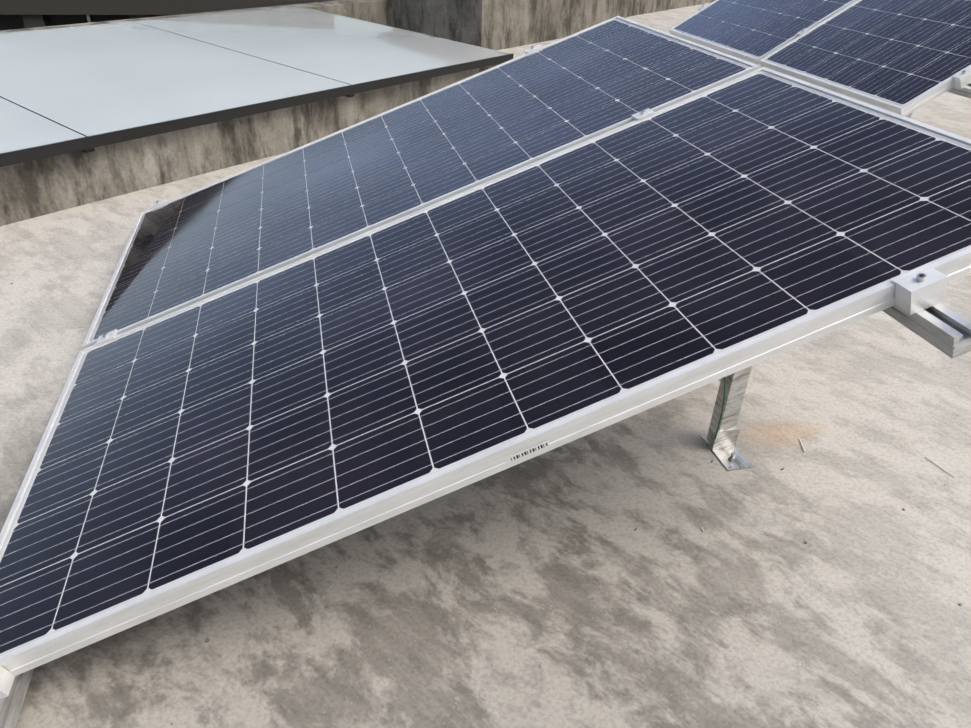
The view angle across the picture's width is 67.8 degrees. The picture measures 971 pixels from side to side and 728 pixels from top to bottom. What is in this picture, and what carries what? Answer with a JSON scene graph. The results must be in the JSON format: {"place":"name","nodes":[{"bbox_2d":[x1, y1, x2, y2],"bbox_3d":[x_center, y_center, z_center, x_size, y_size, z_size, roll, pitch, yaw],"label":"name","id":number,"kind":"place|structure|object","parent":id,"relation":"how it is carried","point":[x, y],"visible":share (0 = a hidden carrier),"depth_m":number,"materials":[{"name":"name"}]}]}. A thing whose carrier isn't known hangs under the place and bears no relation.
{"place":"outdoors","nodes":[
{"label":"outdoors","id":0,"kind":"place"},
{"label":"ground","id":1,"kind":"structure","parent":0,"visible":0},
{"bbox_2d":[0,0,336,30],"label":"neighbour building","id":2,"kind":"structure","parent":1,"relation":"on","point":[18,14],"depth_m":21.56,"materials":[{"name":"grey concrete"}]},
{"bbox_2d":[0,0,393,32],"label":"wall","id":3,"kind":"structure","parent":1,"relation":"on","point":[381,12],"depth_m":6.30,"materials":[{"name":"concrete"}]},
{"bbox_2d":[0,3,970,727],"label":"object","id":4,"kind":"structure","parent":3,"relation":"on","point":[550,589],"depth_m":1.41,"materials":[{"name":"concrete"}]},
{"bbox_2d":[0,63,501,225],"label":"wall","id":5,"kind":"structure","parent":4,"relation":"on","point":[39,187],"depth_m":3.25,"materials":[{"name":"concrete"}]},
{"bbox_2d":[0,6,513,166],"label":"roof panel","id":6,"kind":"object","parent":5,"relation":"on","point":[84,89],"visible":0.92,"depth_m":3.92,"materials":[{"name":"grey metal"}]},
{"bbox_2d":[0,45,970,727],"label":"mount","id":7,"kind":"object","parent":4,"relation":"on","point":[920,309],"visible":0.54,"depth_m":1.10,"materials":[{"name":"metal"}]},
{"bbox_2d":[82,16,759,348],"bbox_3d":[-0.276,-0.670,2.342,1.956,0.040,0.992,-23,35,-1],"label":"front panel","id":8,"kind":"object","parent":7,"relation":"on","point":[304,201],"visible":0.92,"depth_m":2.23,"materials":[{"name":"glass"}]},
{"bbox_2d":[0,67,970,675],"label":"front panel","id":9,"kind":"object","parent":7,"relation":"on","point":[252,427],"visible":1,"depth_m":1.34,"materials":[{"name":"glass"}]},
{"bbox_2d":[507,440,550,462],"bbox_3d":[0.067,0.135,1.113,0.070,0.011,0.001,-23,35,-1],"label":"barcode label","id":10,"kind":"object","parent":9,"relation":"attached to","point":[528,451],"visible":1,"depth_m":1.11,"materials":[{"name":"white paper"}]},
{"bbox_2d":[714,377,725,438],"bbox_3d":[0.541,-0.042,1.579,0.009,0.490,0.044,-6,33,-12],"label":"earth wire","id":11,"kind":"object","parent":7,"relation":"attached to","point":[722,407],"visible":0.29,"depth_m":1.65,"materials":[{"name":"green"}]},
{"bbox_2d":[394,0,714,49],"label":"wall","id":12,"kind":"structure","parent":4,"relation":"on","point":[497,24],"depth_m":6.60,"materials":[{"name":"grey concrete"}]},
{"bbox_2d":[698,3,970,117],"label":"mount","id":13,"kind":"object","parent":4,"relation":"on","point":[962,82],"visible":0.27,"depth_m":2.73,"materials":[{"name":"metal"}]},
{"bbox_2d":[669,0,856,65],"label":"panel","id":14,"kind":"object","parent":13,"relation":"attached to","point":[754,31],"visible":0.94,"depth_m":3.86,"materials":[{"name":"glass"}]},
{"bbox_2d":[759,0,970,115],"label":"panel","id":15,"kind":"object","parent":13,"relation":"attached to","point":[904,57],"visible":0.96,"depth_m":3.10,"materials":[{"name":"glass"}]}
]}

